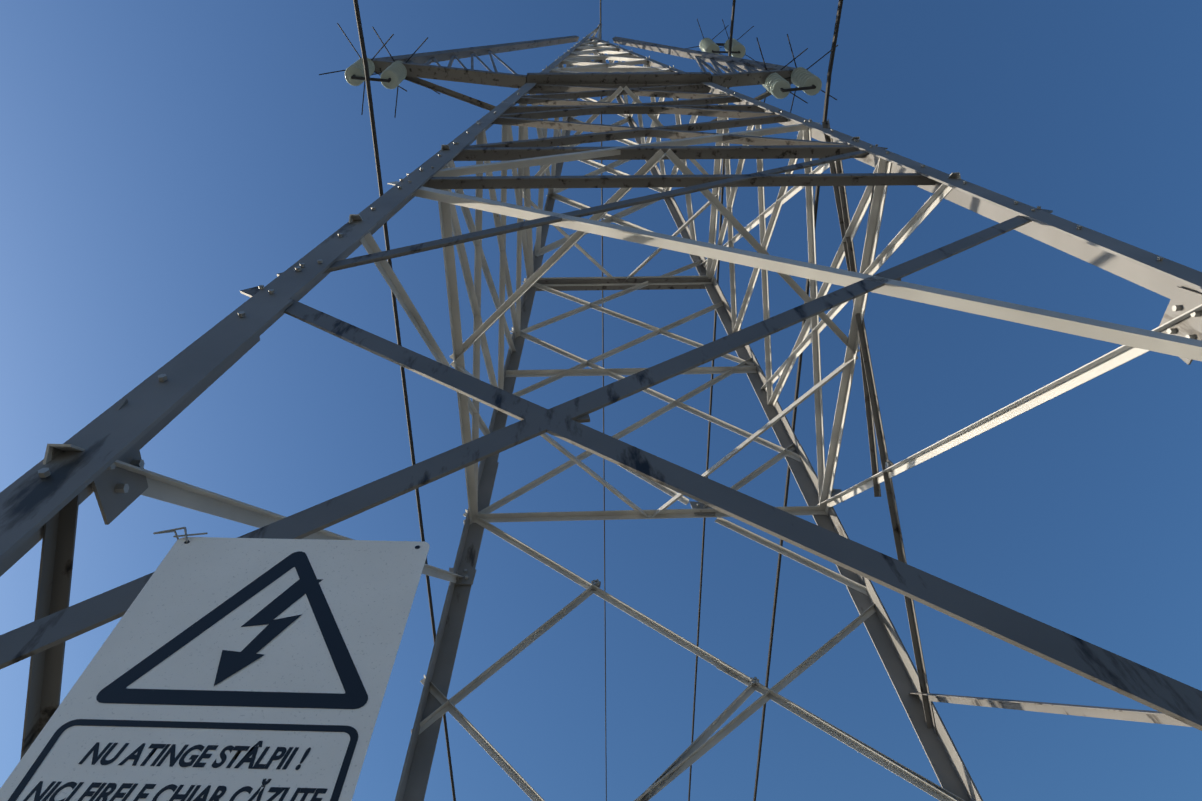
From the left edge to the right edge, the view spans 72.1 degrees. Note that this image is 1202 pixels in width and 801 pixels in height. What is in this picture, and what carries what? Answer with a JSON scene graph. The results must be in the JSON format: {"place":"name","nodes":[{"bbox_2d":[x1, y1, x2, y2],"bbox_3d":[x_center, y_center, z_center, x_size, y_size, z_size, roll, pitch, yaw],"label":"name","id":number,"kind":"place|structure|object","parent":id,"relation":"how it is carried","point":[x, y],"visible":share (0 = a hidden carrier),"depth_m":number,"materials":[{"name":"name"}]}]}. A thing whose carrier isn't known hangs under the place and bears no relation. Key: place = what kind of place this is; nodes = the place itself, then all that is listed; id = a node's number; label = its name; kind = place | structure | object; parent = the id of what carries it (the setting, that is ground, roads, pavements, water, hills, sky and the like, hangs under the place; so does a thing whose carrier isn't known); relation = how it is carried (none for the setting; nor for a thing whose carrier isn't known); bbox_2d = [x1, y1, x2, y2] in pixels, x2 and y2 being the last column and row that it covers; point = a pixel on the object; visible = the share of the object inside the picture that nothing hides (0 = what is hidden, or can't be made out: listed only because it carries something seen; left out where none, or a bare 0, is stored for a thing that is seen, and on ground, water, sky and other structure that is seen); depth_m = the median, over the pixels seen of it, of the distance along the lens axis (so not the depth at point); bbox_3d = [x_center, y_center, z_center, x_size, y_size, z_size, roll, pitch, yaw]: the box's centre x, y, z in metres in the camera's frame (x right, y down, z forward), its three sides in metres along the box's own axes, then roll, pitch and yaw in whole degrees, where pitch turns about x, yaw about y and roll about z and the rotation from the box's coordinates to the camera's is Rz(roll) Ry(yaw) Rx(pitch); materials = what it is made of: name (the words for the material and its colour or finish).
{"place":"outdoors","nodes":[
{"label":"outdoors","id":0,"kind":"place"},
{"bbox_2d":[585,24,601,37],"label":"tower peak","id":1,"kind":"structure","parent":0,"point":[598,28],"depth_m":23.38,"materials":[{"name":"grey metal"}]},
{"bbox_2d":[0,0,1201,800],"label":"sky","id":2,"kind":"structure","parent":0,"point":[162,161],"materials":[{"name":"blue"}]},
{"label":"ground","id":3,"kind":"structure","parent":0,"visible":0},
{"bbox_2d":[0,36,1201,800],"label":"tower legs","id":4,"kind":"object","parent":3,"relation":"on","point":[32,502],"visible":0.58,"depth_m":4.73,"materials":[{"name":"grey metal"}]},
{"bbox_2d":[153,527,207,542],"bbox_3d":[-0.869,0.317,1.734,0.109,0.109,0.119,-1,-59,-2],"label":"wire tie","id":5,"kind":"object","parent":4,"relation":"attached to","point":[175,532],"visible":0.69,"depth_m":1.71,"materials":[{"name":"grey metal"}]},
{"bbox_2d":[0,537,429,800],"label":"warning sign","id":6,"kind":"object","parent":5,"relation":"hanging from","point":[368,588],"visible":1,"depth_m":1.41,"materials":[{"name":"white metal"}]},
{"bbox_2d":[23,779,326,800],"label":"warning text","id":7,"kind":"object","parent":6,"relation":"attached to","point":[104,794],"visible":1,"depth_m":1.22},
{"bbox_2d":[78,741,310,769],"bbox_3d":[-0.621,0.545,1.267,0.346,0.061,0.001,-1,-59,-2],"label":"warning text","id":8,"kind":"object","parent":6,"relation":"attached to","point":[253,750],"visible":1,"depth_m":1.27},
{"bbox_2d":[8,540,419,800],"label":"warning sign graphics","id":9,"kind":"object","parent":6,"relation":"attached to","point":[353,696],"visible":1,"depth_m":1.39,"materials":[{"name":"black paint"}]},
{"bbox_2d":[372,35,795,121],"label":"crossarms","id":10,"kind":"object","parent":4,"relation":"on","point":[418,65],"visible":0.79,"depth_m":12.21,"materials":[{"name":"paint"}]},
{"bbox_2d":[345,38,821,98],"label":"insulator strings","id":11,"kind":"object","parent":10,"relation":"attached to","point":[396,73],"visible":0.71,"depth_m":11.03,"materials":[{"name":"glass"}]},
{"bbox_2d":[319,19,837,117],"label":"insulator fittings","id":12,"kind":"object","parent":11,"relation":"attached to","point":[388,80],"visible":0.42,"depth_m":11.32,"materials":[{"name":"black metal"}]},
{"bbox_2d":[353,0,842,800],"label":"conductors","id":13,"kind":"object","parent":11,"relation":"attached to","point":[369,94],"visible":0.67,"depth_m":13.78,"materials":[{"name":"black"}]},
{"bbox_2d":[0,72,1201,759],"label":"steel beams","id":14,"kind":"structure","parent":4,"relation":"attached to","point":[50,630],"depth_m":2.67,"materials":[{"name":"grey metal"}]},
{"bbox_2d":[38,38,1200,684],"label":"bolts","id":15,"kind":"object","parent":4,"relation":"attached to","point":[120,488],"visible":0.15,"depth_m":3.55,"materials":[{"name":"grey metal"}]},
{"bbox_2d":[43,34,1201,800],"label":"lattice braces","id":16,"kind":"object","parent":4,"relation":"attached to","point":[1135,342],"visible":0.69,"depth_m":6.83,"materials":[{"name":"grey metal"}]},
{"bbox_2d":[91,278,1201,686],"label":"gusset plates","id":17,"kind":"object","parent":4,"relation":"attached to","point":[113,504],"visible":0.54,"depth_m":2.43,"materials":[{"name":"grey metal"}]}
]}

